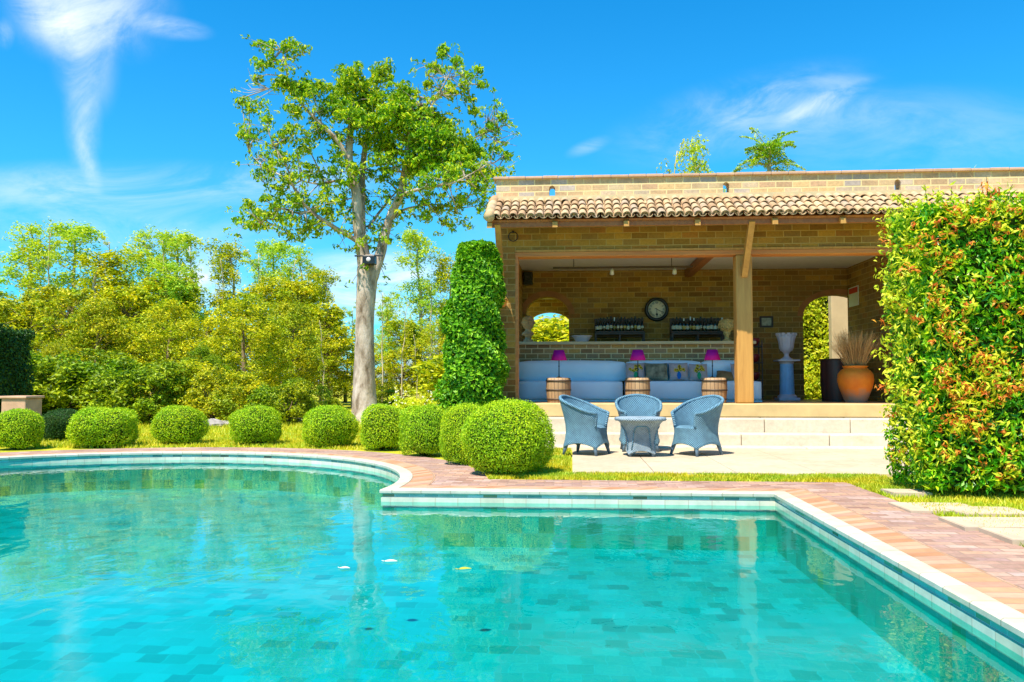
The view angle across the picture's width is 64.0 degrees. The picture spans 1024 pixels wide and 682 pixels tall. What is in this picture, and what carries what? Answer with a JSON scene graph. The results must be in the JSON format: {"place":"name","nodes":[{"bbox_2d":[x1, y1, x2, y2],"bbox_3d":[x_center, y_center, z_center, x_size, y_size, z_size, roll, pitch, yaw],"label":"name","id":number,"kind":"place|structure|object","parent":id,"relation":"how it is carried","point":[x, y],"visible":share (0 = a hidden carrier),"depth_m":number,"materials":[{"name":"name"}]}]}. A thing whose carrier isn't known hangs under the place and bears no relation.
{"place":"outdoors","nodes":[
{"label":"outdoors","id":0,"kind":"place"},
{"bbox_2d":[0,460,390,500],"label":"water","id":1,"kind":"structure","parent":0,"point":[34,475],"depth_m":10.91,"materials":[{"name":"teal liquid"}]},
{"bbox_2d":[0,488,933,681],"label":"pool floor","id":2,"kind":"structure","parent":0,"point":[205,585],"depth_m":6.09,"materials":[{"name":"teal tile"}]},
{"bbox_2d":[0,469,1023,681],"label":"pool wall","id":3,"kind":"structure","parent":2,"relation":"on","point":[932,644],"depth_m":8.11,"materials":[{"name":"green tile"}]},
{"bbox_2d":[0,457,1023,665],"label":"waterline ledge","id":4,"kind":"object","parent":3,"relation":"attached to","point":[1002,643],"visible":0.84,"depth_m":8.09,"materials":[{"name":"tile"}]},
{"bbox_2d":[0,455,1023,645],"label":"waterline tiles","id":5,"kind":"object","parent":4,"relation":"on","point":[971,612],"visible":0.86,"depth_m":8.18,"materials":[{"name":"teal tile"}]},
{"bbox_2d":[0,451,1023,639],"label":"pool coping","id":6,"kind":"object","parent":5,"relation":"on","point":[1004,616],"visible":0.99,"depth_m":7.87,"materials":[{"name":"white stone"}]},
{"bbox_2d":[0,447,1023,613],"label":"paved path","id":7,"kind":"structure","parent":0,"point":[1000,559],"depth_m":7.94,"materials":[{"name":"pink brick"}]},
{"bbox_2d":[0,384,1023,515],"bbox_3d":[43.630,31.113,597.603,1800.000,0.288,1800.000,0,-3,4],"label":"ground","id":8,"kind":"structure","parent":0,"point":[347,404],"depth_m":13.50,"materials":[{"name":"green plant"}]},
{"bbox_2d":[0,323,35,413],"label":"dark hedge","id":9,"kind":"object","parent":8,"relation":"on","point":[16,377],"visible":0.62,"depth_m":17.31,"materials":[{"name":"green plant"}]},
{"bbox_2d":[0,408,44,448],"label":"clipped bush","id":10,"kind":"object","parent":8,"relation":"on","point":[20,428],"visible":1,"depth_m":13.35,"materials":[{"name":"green plant"}]},
{"bbox_2d":[0,396,44,415],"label":"planter wall","id":11,"kind":"structure","parent":8,"relation":"on","point":[34,403],"depth_m":15.71,"materials":[{"name":"beige stone"}]},
{"bbox_2d":[0,220,75,350],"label":"wispy tree","id":12,"kind":"object","parent":8,"relation":"on","point":[29,280],"visible":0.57,"depth_m":42.13,"materials":[{"name":"green plant"}]},
{"bbox_2d":[0,289,92,352],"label":"broadleaf tree","id":13,"kind":"object","parent":8,"relation":"on","point":[29,311],"visible":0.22,"depth_m":32.68,"materials":[{"name":"green plant"}]},
{"bbox_2d":[31,216,69,321],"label":"sapling","id":14,"kind":"object","parent":8,"relation":"on","point":[47,264],"visible":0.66,"depth_m":41.02,"materials":[{"name":"green plant"}]},
{"bbox_2d":[36,342,73,361],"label":"bushy tree","id":15,"kind":"object","parent":8,"relation":"on","point":[51,350],"visible":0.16,"depth_m":27.07,"materials":[{"name":"green plant"}]},
{"bbox_2d":[40,408,76,439],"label":"clipped bush","id":16,"kind":"object","parent":8,"relation":"on","point":[55,423],"visible":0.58,"depth_m":15.21,"materials":[{"name":"green plant"}]},
{"bbox_2d":[26,219,110,348],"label":"wispy tree","id":17,"kind":"object","parent":8,"relation":"on","point":[84,232],"visible":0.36,"depth_m":42.91,"materials":[{"name":"green plant"}]},
{"bbox_2d":[26,283,118,363],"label":"broadleaf tree","id":18,"kind":"object","parent":8,"relation":"on","point":[47,332],"visible":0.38,"depth_m":30.98,"materials":[{"name":"green plant"}]},
{"bbox_2d":[26,350,118,411],"bbox_3d":[-12.287,1.314,22.307,3.315,2.148,3.436,-1,-3,15],"label":"shrub","id":19,"kind":"object","parent":8,"relation":"on","point":[45,371],"visible":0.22,"depth_m":21.58,"materials":[{"name":"green plant"}]},
{"bbox_2d":[31,346,159,414],"bbox_3d":[-11.705,1.264,22.768,4.079,2.319,3.935,-1,-3,22],"label":"shrub","id":20,"kind":"object","parent":8,"relation":"on","point":[121,361],"visible":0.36,"depth_m":21.79,"materials":[{"name":"green plant"}]},
{"bbox_2d":[42,247,152,352],"bbox_3d":[-19.561,-0.741,37.793,5.114,7.530,4.746,-1,-3,19],"label":"wispy tree","id":21,"kind":"object","parent":8,"relation":"on","point":[111,272],"visible":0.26,"depth_m":38.28,"materials":[{"name":"green plant"}]},
{"bbox_2d":[48,297,149,363],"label":"bushy tree","id":22,"kind":"object","parent":8,"relation":"on","point":[95,311],"visible":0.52,"depth_m":29.86,"materials":[{"name":"green plant"}]},
{"bbox_2d":[64,406,139,447],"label":"clipped bush","id":23,"kind":"object","parent":8,"relation":"on","point":[102,426],"visible":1,"depth_m":13.71,"materials":[{"name":"green plant"}]},
{"bbox_2d":[68,283,184,386],"bbox_3d":[-15.098,0.231,32.309,4.639,5.013,4.335,0,-3,-4],"label":"broadleaf tree","id":24,"kind":"object","parent":8,"relation":"on","point":[135,299],"visible":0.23,"depth_m":31.91,"materials":[{"name":"green plant"}]},
{"bbox_2d":[70,359,192,423],"bbox_3d":[-9.960,1.401,21.832,3.208,1.891,3.326,0,-3,9],"label":"shrub","id":25,"kind":"object","parent":8,"relation":"on","point":[156,377],"visible":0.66,"depth_m":21.12,"materials":[{"name":"green plant"}]},
{"bbox_2d":[115,226,170,324],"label":"wispy tree","id":26,"kind":"object","parent":8,"relation":"on","point":[142,243],"visible":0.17,"depth_m":43.24,"materials":[{"name":"green plant"}]},
{"bbox_2d":[114,259,212,356],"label":"wispy tree","id":27,"kind":"object","parent":8,"relation":"on","point":[172,285],"visible":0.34,"depth_m":37.18,"materials":[{"name":"green plant"}]},
{"bbox_2d":[116,298,217,388],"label":"bushy tree","id":28,"kind":"object","parent":8,"relation":"on","point":[190,325],"visible":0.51,"depth_m":29.45,"materials":[{"name":"green plant"}]},
{"bbox_2d":[114,273,225,360],"bbox_3d":[-15.885,-0.076,38.426,5.361,6.238,5.009,-2,-3,31],"label":"broadleaf tree","id":29,"kind":"object","parent":8,"relation":"on","point":[145,282],"visible":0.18,"depth_m":37.93,"materials":[{"name":"green plant"}]},
{"bbox_2d":[138,227,211,324],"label":"wispy tree","id":30,"kind":"object","parent":8,"relation":"on","point":[188,237],"visible":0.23,"depth_m":41.57,"materials":[{"name":"green plant"}]},
{"bbox_2d":[126,359,225,422],"bbox_3d":[-9.137,1.460,22.817,3.016,1.966,3.374,0,-3,3],"label":"shrub","id":31,"kind":"object","parent":8,"relation":"on","point":[192,366],"visible":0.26,"depth_m":22.08,"materials":[{"name":"green plant"}]},
{"bbox_2d":[148,404,210,443],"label":"clipped bush","id":32,"kind":"object","parent":8,"relation":"on","point":[176,424],"visible":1,"depth_m":14.34,"materials":[{"name":"green plant"}]},
{"bbox_2d":[177,235,204,338],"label":"sapling","id":33,"kind":"object","parent":8,"relation":"on","point":[191,256],"visible":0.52,"depth_m":40.46,"materials":[{"name":"green plant"}]},
{"bbox_2d":[180,341,235,386],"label":"bushy tree","id":34,"kind":"object","parent":8,"relation":"on","point":[204,354],"visible":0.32,"depth_m":26.68,"materials":[{"name":"green plant"}]},
{"bbox_2d":[181,363,247,421],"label":"shrub","id":35,"kind":"object","parent":8,"relation":"on","point":[201,400],"visible":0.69,"depth_m":21.08,"materials":[{"name":"green plant"}]},
{"bbox_2d":[209,251,236,352],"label":"sapling","id":36,"kind":"object","parent":8,"relation":"on","point":[222,293],"visible":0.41,"depth_m":40.21,"materials":[{"name":"green plant"}]},
{"bbox_2d":[198,236,259,351],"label":"wispy tree","id":37,"kind":"object","parent":8,"relation":"on","point":[228,255],"visible":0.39,"depth_m":41.68,"materials":[{"name":"green plant"}]},
{"bbox_2d":[207,370,286,421],"bbox_3d":[-7.186,1.567,21.956,2.246,1.600,2.008,2,-3,-29],"label":"shrub","id":38,"kind":"object","parent":8,"relation":"on","point":[249,382],"visible":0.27,"depth_m":21.86,"materials":[{"name":"green plant"}]},
{"bbox_2d":[194,291,305,399],"bbox_3d":[-9.188,0.443,28.833,3.762,4.398,3.622,1,-3,-20],"label":"bushy tree","id":39,"kind":"object","parent":8,"relation":"on","point":[267,324],"visible":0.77,"depth_m":28.56,"materials":[{"name":"green plant"}]},
{"bbox_2d":[228,405,282,443],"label":"clipped bush","id":40,"kind":"object","parent":8,"relation":"on","point":[253,424],"visible":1,"depth_m":14.26,"materials":[{"name":"green plant"}]},
{"bbox_2d":[238,237,300,342],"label":"wispy tree","id":41,"kind":"object","parent":8,"relation":"on","point":[273,250],"visible":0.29,"depth_m":43.28,"materials":[{"name":"green plant"}]},
{"bbox_2d":[221,274,327,394],"bbox_3d":[-11.043,0.019,38.091,5.589,6.238,5.382,2,-3,-28],"label":"bushy tree","id":42,"kind":"object","parent":8,"relation":"on","point":[268,288],"visible":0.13,"depth_m":37.55,"materials":[{"name":"green plant"}]},
{"bbox_2d":[242,377,316,425],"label":"shrub","id":43,"kind":"object","parent":8,"relation":"on","point":[303,404],"visible":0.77,"depth_m":21.10,"materials":[{"name":"green plant"}]},
{"bbox_2d":[250,298,339,409],"bbox_3d":[-8.444,0.525,31.738,3.276,4.392,3.483,-1,-3,16],"label":"bushy tree","id":44,"kind":"object","parent":8,"relation":"on","point":[294,312],"visible":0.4,"depth_m":31.52,"materials":[{"name":"green plant"}]},
{"bbox_2d":[263,242,326,368],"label":"wispy tree","id":45,"kind":"object","parent":8,"relation":"on","point":[286,267],"visible":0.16,"depth_m":41.71,"materials":[{"name":"green plant"}]},
{"bbox_2d":[252,278,351,389],"bbox_3d":[-10.063,0.024,38.979,4.834,6.093,4.516,1,-3,-10],"label":"broadleaf tree","id":46,"kind":"object","parent":8,"relation":"on","point":[301,291],"visible":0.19,"depth_m":38.27,"materials":[{"name":"green plant"}]},
{"bbox_2d":[285,300,354,404],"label":"broadleaf tree","id":47,"kind":"object","parent":8,"relation":"on","point":[334,315],"visible":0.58,"depth_m":34.48,"materials":[{"name":"green plant"}]},
{"bbox_2d":[299,265,354,399],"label":"wispy tree","id":48,"kind":"object","parent":8,"relation":"on","point":[321,281],"visible":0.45,"depth_m":38.38,"materials":[{"name":"green plant"}]},
{"bbox_2d":[310,383,343,406],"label":"shrub","id":49,"kind":"object","parent":8,"relation":"on","point":[327,395],"visible":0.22,"depth_m":24.27,"materials":[{"name":"green plant"}]},
{"bbox_2d":[301,404,359,445],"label":"clipped bush","id":50,"kind":"object","parent":8,"relation":"on","point":[328,425],"visible":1,"depth_m":13.78,"materials":[{"name":"green plant"}]},
{"bbox_2d":[223,34,521,420],"bbox_3d":[-3.903,-3.010,22.392,8.298,10.712,5.490,0,-3,4],"label":"tree","id":51,"kind":"object","parent":8,"relation":"on","point":[442,148],"visible":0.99,"depth_m":22.19,"materials":[{"name":"green plant"}]},
{"bbox_2d":[347,343,399,398],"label":"bushy tree","id":52,"kind":"object","parent":8,"relation":"on","point":[386,376],"visible":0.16,"depth_m":42.36,"materials":[{"name":"green plant"}]},
{"bbox_2d":[359,403,406,449],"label":"clipped bush","id":53,"kind":"object","parent":8,"relation":"on","point":[380,429],"visible":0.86,"depth_m":13.17,"materials":[{"name":"green plant"}]},
{"bbox_2d":[375,283,394,401],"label":"sapling","id":54,"kind":"object","parent":8,"relation":"on","point":[379,313],"visible":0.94,"depth_m":31.56,"materials":[{"name":"green plant"}]},
{"bbox_2d":[374,293,409,371],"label":"wispy tree","id":55,"kind":"object","parent":8,"relation":"on","point":[389,316],"visible":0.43,"depth_m":44.55,"materials":[{"name":"green plant"}]},
{"bbox_2d":[376,383,409,412],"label":"shrub","id":56,"kind":"object","parent":8,"relation":"on","point":[383,394],"visible":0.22,"depth_m":26.05,"materials":[{"name":"green plant"}]},
{"bbox_2d":[374,317,433,399],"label":"broadleaf tree","id":57,"kind":"object","parent":8,"relation":"on","point":[407,374],"visible":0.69,"depth_m":36.17,"materials":[{"name":"green plant"}]},
{"bbox_2d":[394,300,413,397],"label":"sapling","id":58,"kind":"object","parent":8,"relation":"on","point":[406,335],"visible":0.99,"depth_m":33.38,"materials":[{"name":"green plant"}]},
{"bbox_2d":[388,388,440,416],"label":"flowering bush","id":59,"kind":"object","parent":8,"relation":"on","point":[413,401],"visible":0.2,"depth_m":19.19,"materials":[{"name":"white plant"}]},
{"bbox_2d":[389,226,447,398],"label":"wispy tree","id":60,"kind":"object","parent":8,"relation":"on","point":[414,238],"visible":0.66,"depth_m":42.41,"materials":[{"name":"green plant"}]},
{"bbox_2d":[397,403,447,455],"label":"clipped bush","id":61,"kind":"object","parent":8,"relation":"on","point":[419,428],"visible":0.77,"depth_m":12.08,"materials":[{"name":"green plant"}]},
{"bbox_2d":[409,320,445,395],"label":"bushy tree","id":62,"kind":"object","parent":8,"relation":"on","point":[439,343],"visible":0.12,"depth_m":36.80,"materials":[{"name":"green plant"}]},
{"bbox_2d":[419,276,442,394],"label":"sapling","id":63,"kind":"object","parent":8,"relation":"on","point":[427,285],"visible":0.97,"depth_m":34.40,"materials":[{"name":"green plant"}]},
{"bbox_2d":[422,250,455,339],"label":"wispy tree","id":64,"kind":"object","parent":8,"relation":"on","point":[441,266],"visible":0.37,"depth_m":43.02,"materials":[{"name":"green plant"}]},
{"bbox_2d":[438,402,480,464],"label":"clipped bush","id":65,"kind":"object","parent":8,"relation":"on","point":[449,438],"visible":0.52,"depth_m":10.83,"materials":[{"name":"green plant"}]},
{"bbox_2d":[432,238,510,415],"bbox_3d":[-0.701,0.027,14.248,1.371,3.666,1.063,0,-3,4],"label":"column bush","id":66,"kind":"object","parent":8,"relation":"on","point":[475,343],"visible":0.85,"depth_m":13.99,"materials":[{"name":"green plant"}]},
{"bbox_2d":[408,317,568,403],"bbox_3d":[1.027,1.084,32.425,9.078,4.068,10.153,-2,-3,30],"label":"shrub","id":67,"kind":"object","parent":8,"relation":"on","point":[431,371],"visible":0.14,"depth_m":30.79,"materials":[{"name":"green plant"}]},
{"bbox_2d":[458,398,557,473],"bbox_3d":[-0.052,1.141,9.867,1.108,0.926,1.072,-1,-3,28],"label":"clipped bush","id":68,"kind":"object","parent":8,"relation":"on","point":[505,436],"visible":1,"depth_m":9.52,"materials":[{"name":"green plant"}]},
{"bbox_2d":[0,419,1023,546],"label":"grass","id":69,"kind":"structure","parent":8,"relation":"on","point":[558,467],"depth_m":9.41,"materials":[{"name":"green plant"}]},
{"bbox_2d":[673,130,725,191],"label":"wispy tree","id":70,"kind":"object","parent":8,"relation":"on","point":[694,148],"visible":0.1,"depth_m":23.25,"materials":[{"name":"green plant"}]},
{"bbox_2d":[484,167,1023,449],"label":"brick pavilion","id":71,"kind":"structure","parent":8,"relation":"on","point":[784,249],"depth_m":14.82,"materials":[{"name":"brick"}]},
{"bbox_2d":[546,378,570,402],"bbox_3d":[0.865,0.914,15.231,0.476,0.459,0.476,0,-3,4],"label":"barrel table","id":72,"kind":"object","parent":71,"relation":"on","point":[556,388],"visible":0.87,"depth_m":15.04,"materials":[{"name":"wood"}]},
{"bbox_2d":[519,360,625,401],"bbox_3d":[1.156,0.786,16.287,2.237,0.819,0.826,0,-3,4],"label":"bench sofa","id":73,"kind":"object","parent":71,"relation":"on","point":[595,381],"visible":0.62,"depth_m":16.33,"materials":[{"name":"blue fabric"}]},
{"bbox_2d":[594,318,644,340],"bbox_3d":[2.361,0.386,17.971,1.079,1.789,0.345,0,-3,4],"label":"bottle rack","id":74,"kind":"object","parent":71,"relation":"on","point":[619,334],"visible":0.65,"depth_m":18.12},
{"bbox_2d":[553,258,692,274],"bbox_3d":[2.211,-1.501,16.407,2.778,0.364,0.117,0,-3,4],"label":"track light","id":75,"kind":"object","parent":71,"relation":"hanging from","point":[674,272],"visible":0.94,"depth_m":16.36,"materials":[{"name":"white metal"}]},
{"bbox_2d":[624,378,649,394],"bbox_3d":[2.317,0.908,15.125,0.476,0.459,0.476,2,-4,-36],"label":"barrel table","id":76,"kind":"object","parent":71,"relation":"on","point":[637,385],"visible":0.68,"depth_m":14.93,"materials":[{"name":"wood"}]},
{"bbox_2d":[645,297,668,320],"bbox_3d":[3.223,-0.706,18.233,0.536,0.536,0.075,0,-3,4],"label":"wall clock","id":77,"kind":"object","parent":71,"relation":"attached to","point":[656,308],"depth_m":18.23,"materials":[{"name":"black metal"}]},
{"bbox_2d":[624,360,701,401],"bbox_3d":[2.994,0.779,16.153,1.543,0.819,0.826,0,-3,4],"label":"bench sofa","id":78,"kind":"object","parent":71,"relation":"on","point":[674,390],"visible":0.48,"depth_m":15.73,"materials":[{"name":"blue fabric"}]},
{"bbox_2d":[625,363,644,377],"bbox_3d":[2.436,0.602,16.155,0.396,0.351,0.202,0,-3,4],"label":"cushion","id":79,"kind":"object","parent":78,"relation":"on","point":[631,370],"visible":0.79,"depth_m":16.11,"materials":[{"name":"white fabric"}]},
{"bbox_2d":[645,363,667,379],"bbox_3d":[2.831,0.600,16.049,0.450,0.344,0.192,0,-3,4],"label":"cushion","id":80,"kind":"object","parent":78,"relation":"on","point":[658,371],"visible":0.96,"depth_m":15.99,"materials":[{"name":"grey fabric"}]},
{"bbox_2d":[668,363,687,379],"bbox_3d":[3.261,0.598,16.045,0.375,0.349,0.202,0,-3,4],"label":"cushion","id":81,"kind":"object","parent":78,"relation":"on","point":[677,371],"visible":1,"depth_m":15.99,"materials":[{"name":"white fabric"}]},
{"bbox_2d":[689,364,707,379],"bbox_3d":[3.646,0.607,16.019,0.357,0.328,0.204,0,-3,4],"label":"cushion","id":82,"kind":"object","parent":78,"relation":"on","point":[698,371],"visible":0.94,"depth_m":15.96,"materials":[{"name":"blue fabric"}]},
{"bbox_2d":[670,318,724,340],"bbox_3d":[4.038,0.383,17.849,1.138,1.781,0.345,0,-3,4],"label":"bottle rack","id":83,"kind":"object","parent":71,"relation":"on","point":[680,334],"visible":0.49,"depth_m":18.00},
{"bbox_2d":[701,378,727,402],"bbox_3d":[3.711,0.903,15.024,0.476,0.459,0.476,-1,-3,14],"label":"barrel table","id":84,"kind":"object","parent":71,"relation":"on","point":[713,386],"visible":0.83,"depth_m":14.83,"materials":[{"name":"wood"}]},
{"bbox_2d":[701,360,761,401],"bbox_3d":[4.262,0.775,16.061,1.081,0.819,0.826,0,-3,4],"label":"bench sofa","id":85,"kind":"object","parent":71,"relation":"on","point":[721,365],"visible":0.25,"depth_m":16.15,"materials":[{"name":"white fabric"}]},
{"bbox_2d":[753,338,763,399],"bbox_3d":[5.088,0.591,17.268,0.340,1.308,0.340,0,-3,4],"label":"shelf","id":86,"kind":"object","parent":71,"relation":"on","point":[756,357],"visible":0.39,"depth_m":17.15,"materials":[{"name":"black metal"}]},
{"bbox_2d":[773,359,799,400],"bbox_3d":[5.675,0.808,16.913,0.440,0.840,0.440,0,-3,4],"label":"plaster pedestal","id":87,"kind":"object","parent":71,"relation":"on","point":[787,391],"visible":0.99,"depth_m":16.79,"materials":[{"name":"white stone"}]},
{"bbox_2d":[775,333,796,359],"bbox_3d":[5.675,0.113,16.948,0.430,0.550,0.430,0,-3,4],"label":"garden urn","id":88,"kind":"object","parent":87,"relation":"on","point":[786,343],"visible":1,"depth_m":16.83,"materials":[{"name":"white stone"}]},
{"bbox_2d":[819,358,844,400],"bbox_3d":[6.553,0.782,16.449,0.725,0.845,0.725,0,-3,4],"label":"dark drum","id":89,"kind":"object","parent":71,"relation":"on","point":[830,369],"visible":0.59,"depth_m":16.22,"materials":[{"name":"black metal"}]},
{"bbox_2d":[837,365,873,402],"bbox_3d":[6.417,0.803,15.303,0.650,0.690,0.650,0,-3,4],"label":"terracotta jar","id":90,"kind":"object","parent":71,"relation":"on","point":[855,383],"visible":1,"depth_m":15.09,"materials":[{"name":"orange ceramic"}]},
{"bbox_2d":[828,329,880,364],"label":"dry reeds","id":91,"kind":"object","parent":90,"relation":"in","point":[852,349],"visible":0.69,"depth_m":15.23,"materials":[{"name":"brown plant"}]},
{"bbox_2d":[732,127,806,172],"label":"tree","id":92,"kind":"object","parent":8,"relation":"on","point":[768,150],"visible":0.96,"depth_m":22.68,"materials":[{"name":"green plant"}]},
{"bbox_2d":[803,296,828,398],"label":"garden hedge","id":93,"kind":"object","parent":8,"relation":"on","point":[815,331],"visible":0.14,"depth_m":20.17,"materials":[{"name":"green plant"}]},
{"bbox_2d":[828,296,847,358],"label":"garden wall","id":94,"kind":"structure","parent":8,"relation":"on","point":[838,313],"depth_m":19.44,"materials":[{"name":"beige paint"}]},
{"bbox_2d":[880,489,931,497],"bbox_3d":[3.848,1.507,8.002,0.379,0.089,0.287,0,-3,4],"label":"stepping stone","id":95,"kind":"object","parent":8,"relation":"on","point":[909,492],"visible":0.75,"depth_m":7.94,"materials":[{"name":"beige stone"}]},
{"bbox_2d":[888,502,969,513],"bbox_3d":[3.692,1.472,7.113,0.647,0.069,0.513,0,-3,4],"label":"stepping stone","id":96,"kind":"object","parent":8,"relation":"on","point":[909,507],"visible":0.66,"depth_m":7.12,"materials":[{"name":"beige stone"}]},
{"bbox_2d":[870,167,1023,494],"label":"tall hedge","id":97,"kind":"object","parent":8,"relation":"on","point":[957,379],"visible":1,"depth_m":7.84,"materials":[{"name":"green plant"}]},
{"bbox_2d":[937,506,1023,516],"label":"stepping stone","id":98,"kind":"object","parent":8,"relation":"on","point":[959,509],"visible":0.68,"depth_m":6.86,"materials":[{"name":"beige stone"}]},
{"bbox_2d":[938,517,1023,530],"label":"stepping stone","id":99,"kind":"object","parent":8,"relation":"on","point":[964,523],"visible":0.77,"depth_m":6.25,"materials":[{"name":"beige stone"}]},
{"bbox_2d":[979,527,1023,546],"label":"stepping stone","id":100,"kind":"object","parent":8,"relation":"on","point":[1012,537],"visible":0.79,"depth_m":5.77,"materials":[{"name":"beige stone"}]},
{"bbox_2d":[572,448,910,476],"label":"patio","id":101,"kind":"structure","parent":0,"point":[798,461],"depth_m":11.08,"materials":[{"name":"beige stone"}]},
{"bbox_2d":[559,395,609,455],"bbox_3d":[1.069,1.250,12.278,0.709,0.890,0.732,-2,-3,28],"label":"wicker chair","id":102,"kind":"object","parent":101,"relation":"on","point":[586,422],"visible":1,"depth_m":12.04,"materials":[{"name":"blue wicker"}]},
{"bbox_2d":[615,394,661,451],"bbox_3d":[1.998,1.282,12.911,0.747,0.890,0.709,0,-3,4],"label":"wicker chair","id":103,"kind":"object","parent":101,"relation":"on","point":[637,405],"visible":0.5,"depth_m":13.14,"materials":[{"name":"blue wicker"}]},
{"bbox_2d":[614,416,666,456],"bbox_3d":[1.872,1.393,11.941,0.756,0.564,0.756,0,-3,4],"label":"wicker table","id":104,"kind":"object","parent":101,"relation":"on","point":[640,432],"visible":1,"depth_m":11.73,"materials":[{"name":"wicker"}]},
{"bbox_2d":[670,395,723,456],"bbox_3d":[2.773,1.246,12.195,0.709,0.890,0.732,2,-3,-34],"label":"wicker chair","id":105,"kind":"object","parent":101,"relation":"on","point":[695,422],"visible":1,"depth_m":12.01,"materials":[{"name":"blue wicker"}]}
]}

